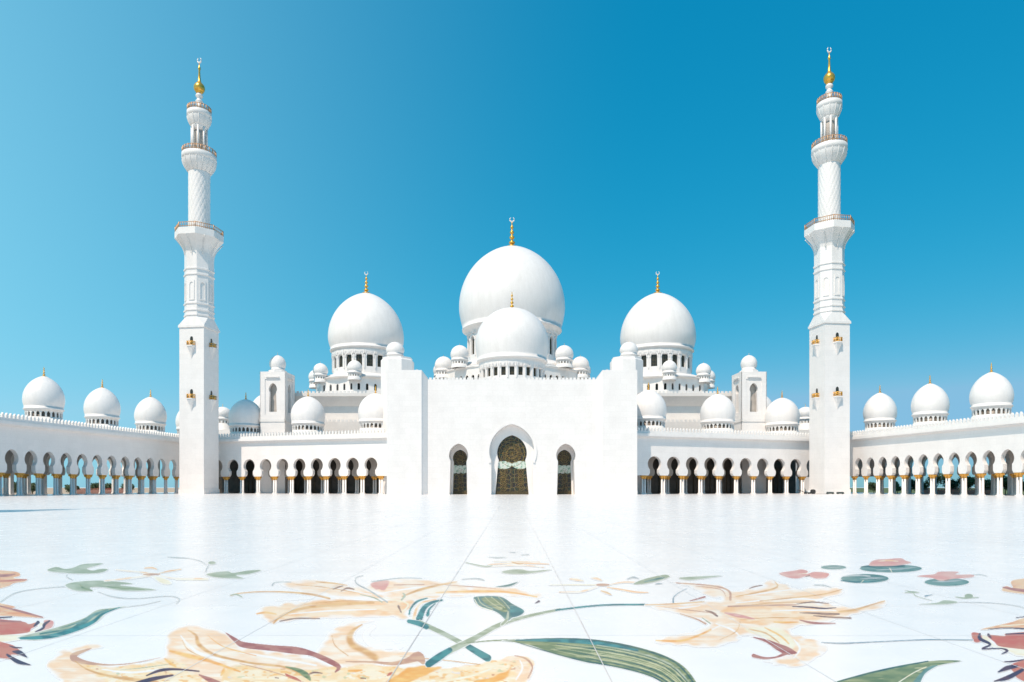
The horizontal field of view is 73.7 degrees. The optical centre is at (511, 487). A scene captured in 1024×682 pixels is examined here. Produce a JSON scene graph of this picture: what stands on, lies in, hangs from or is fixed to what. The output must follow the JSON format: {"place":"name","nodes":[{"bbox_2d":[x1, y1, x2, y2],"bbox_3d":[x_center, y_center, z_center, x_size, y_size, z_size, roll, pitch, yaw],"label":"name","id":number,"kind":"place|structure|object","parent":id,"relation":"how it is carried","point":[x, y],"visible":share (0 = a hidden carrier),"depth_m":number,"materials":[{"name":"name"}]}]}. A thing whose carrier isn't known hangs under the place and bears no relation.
{"place":"outdoors","nodes":[
{"label":"outdoors","id":0,"kind":"place"},
{"bbox_2d":[2,488,178,493],"bbox_3d":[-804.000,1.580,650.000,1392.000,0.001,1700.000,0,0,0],"label":"sand","id":1,"kind":"structure","parent":0,"point":[50,490],"depth_m":326.90,"materials":[{"name":"beige sand"}]},
{"bbox_2d":[14,481,19,492],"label":"shrub","id":2,"kind":"object","parent":1,"relation":"on","point":[15,486],"visible":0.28,"depth_m":148.13,"materials":[{"name":"green plant"}]},
{"bbox_2d":[0,487,1023,681],"bbox_3d":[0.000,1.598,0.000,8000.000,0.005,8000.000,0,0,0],"label":"ground","id":3,"kind":"structure","parent":0,"point":[371,587],"depth_m":10.78,"materials":[{"name":"stone"}]},
{"bbox_2d":[31,482,35,493],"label":"shrub","id":4,"kind":"object","parent":3,"relation":"on","point":[33,486],"visible":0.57,"depth_m":152.19,"materials":[{"name":"green plant"}]},
{"bbox_2d":[65,484,79,493],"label":"shrub","id":5,"kind":"object","parent":3,"relation":"on","point":[67,487],"visible":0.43,"depth_m":162.61,"materials":[{"name":"green plant"}]},
{"bbox_2d":[0,368,178,495],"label":"arcade","id":6,"kind":"object","parent":3,"relation":"on","point":[38,438],"visible":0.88,"depth_m":145.66,"materials":[{"name":"white stone"}]},
{"bbox_2d":[90,483,98,489],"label":"shrub","id":7,"kind":"object","parent":3,"relation":"on","point":[94,485],"visible":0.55,"depth_m":171.39,"materials":[{"name":"green plant"}]},
{"bbox_2d":[77,488,132,493],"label":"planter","id":8,"kind":"object","parent":3,"relation":"on","point":[92,491],"visible":0.48,"depth_m":169.19,"materials":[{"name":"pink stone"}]},
{"bbox_2d":[105,483,111,489],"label":"shrub","id":9,"kind":"object","parent":3,"relation":"on","point":[109,485],"visible":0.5,"depth_m":175.80,"materials":[{"name":"green plant"}]},
{"bbox_2d":[175,58,223,493],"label":"minaret","id":10,"kind":"object","parent":3,"relation":"on","point":[199,240],"visible":1,"depth_m":164.25,"materials":[{"name":"white stone"}]},
{"bbox_2d":[259,355,294,492],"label":"tower","id":11,"kind":"structure","parent":3,"relation":"on","point":[277,391],"depth_m":177.28,"materials":[{"name":"white stone"}]},
{"bbox_2d":[219,386,386,493],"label":"arcade","id":12,"kind":"object","parent":3,"relation":"on","point":[311,454],"visible":0.91,"depth_m":169.53,"materials":[{"name":"white stone"}]},
{"bbox_2d":[294,469,298,492],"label":"glazed door","id":13,"kind":"structure","parent":12,"relation":"in","point":[298,469],"depth_m":180.99,"materials":[{"name":"black glass"}]},
{"bbox_2d":[219,220,808,494],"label":"prayer hall","id":14,"kind":"structure","parent":3,"relation":"on","point":[511,398],"depth_m":163.26,"materials":[{"name":"white stone"}]},
{"bbox_2d":[453,450,466,493],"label":"door","id":15,"kind":"structure","parent":14,"relation":"in","point":[459,457],"depth_m":154.24,"materials":[{"name":"gold glass"}]},
{"bbox_2d":[495,435,528,493],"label":"door","id":16,"kind":"structure","parent":14,"relation":"in","point":[511,452],"depth_m":151.56,"materials":[{"name":"gold glass"}]},
{"bbox_2d":[557,450,570,493],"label":"door","id":17,"kind":"structure","parent":14,"relation":"in","point":[564,457],"depth_m":154.24,"materials":[{"name":"gold glass"}]},
{"bbox_2d":[637,382,808,493],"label":"arcade","id":18,"kind":"object","parent":3,"relation":"on","point":[713,453],"visible":0.95,"depth_m":165.14,"materials":[{"name":"white stone"}]},
{"bbox_2d":[710,468,714,492],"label":"glazed door","id":19,"kind":"structure","parent":18,"relation":"in","point":[710,468],"depth_m":175.12,"materials":[{"name":"black glass"}]},
{"bbox_2d":[726,468,732,492],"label":"glazed door","id":20,"kind":"structure","parent":18,"relation":"in","point":[726,468],"depth_m":177.01,"materials":[{"name":"black glass"}]},
{"bbox_2d":[732,355,766,492],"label":"tower","id":21,"kind":"structure","parent":3,"relation":"on","point":[749,391],"depth_m":177.29,"materials":[{"name":"white stone"}]},
{"bbox_2d":[804,47,854,493],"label":"minaret","id":22,"kind":"object","parent":3,"relation":"on","point":[829,234],"visible":1,"depth_m":160.27,"materials":[{"name":"white stone"}]},
{"bbox_2d":[868,482,875,492],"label":"shrub","id":23,"kind":"object","parent":3,"relation":"on","point":[872,486],"visible":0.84,"depth_m":185.57,"materials":[{"name":"green plant"}]},
{"bbox_2d":[896,481,901,492],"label":"shrub","id":24,"kind":"object","parent":3,"relation":"on","point":[898,488],"visible":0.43,"depth_m":177.54,"materials":[{"name":"green plant"}]},
{"bbox_2d":[911,479,915,491],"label":"shrub","id":25,"kind":"object","parent":3,"relation":"on","point":[912,484],"visible":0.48,"depth_m":173.37,"materials":[{"name":"green plant"}]},
{"bbox_2d":[914,480,929,489],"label":"shrub","id":26,"kind":"object","parent":3,"relation":"on","point":[926,486],"visible":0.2,"depth_m":169.90,"materials":[{"name":"green plant"}]},
{"bbox_2d":[850,363,1023,495],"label":"arcade","id":27,"kind":"object","parent":3,"relation":"on","point":[882,446],"visible":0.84,"depth_m":142.96,"materials":[{"name":"white stone"}]},
{"bbox_2d":[924,488,990,494],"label":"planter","id":28,"kind":"object","parent":3,"relation":"on","point":[957,491],"visible":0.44,"depth_m":157.62,"materials":[{"name":"green stone"}]},
{"bbox_2d":[0,0,1023,486],"label":"sky","id":29,"kind":"structure","parent":0,"point":[398,143],"materials":[{"name":"blue"}]},
{"bbox_2d":[850,488,1023,494],"bbox_3d":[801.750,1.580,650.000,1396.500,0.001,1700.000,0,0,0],"label":"lawn","id":30,"kind":"structure","parent":0,"point":[861,490],"depth_m":326.90,"materials":[{"name":"green plant"}]},
{"bbox_2d":[925,471,951,485],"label":"shrub","id":31,"kind":"object","parent":30,"relation":"on","point":[939,477],"visible":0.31,"depth_m":166.35,"materials":[{"name":"green plant"}]},
{"bbox_2d":[940,478,959,489],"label":"shrub","id":32,"kind":"object","parent":30,"relation":"on","point":[954,484],"visible":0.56,"depth_m":161.25,"materials":[{"name":"green plant"}]},
{"bbox_2d":[957,475,974,487],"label":"shrub","id":33,"kind":"object","parent":30,"relation":"on","point":[970,481],"visible":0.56,"depth_m":156.34,"materials":[{"name":"green plant"}]},
{"bbox_2d":[984,479,990,489],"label":"shrub","id":34,"kind":"object","parent":30,"relation":"on","point":[987,483],"visible":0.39,"depth_m":151.72,"materials":[{"name":"green plant"}]},
{"bbox_2d":[1003,474,1019,493],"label":"shrub","id":35,"kind":"object","parent":30,"relation":"on","point":[1005,483],"visible":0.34,"depth_m":147.83,"materials":[{"name":"green plant"}]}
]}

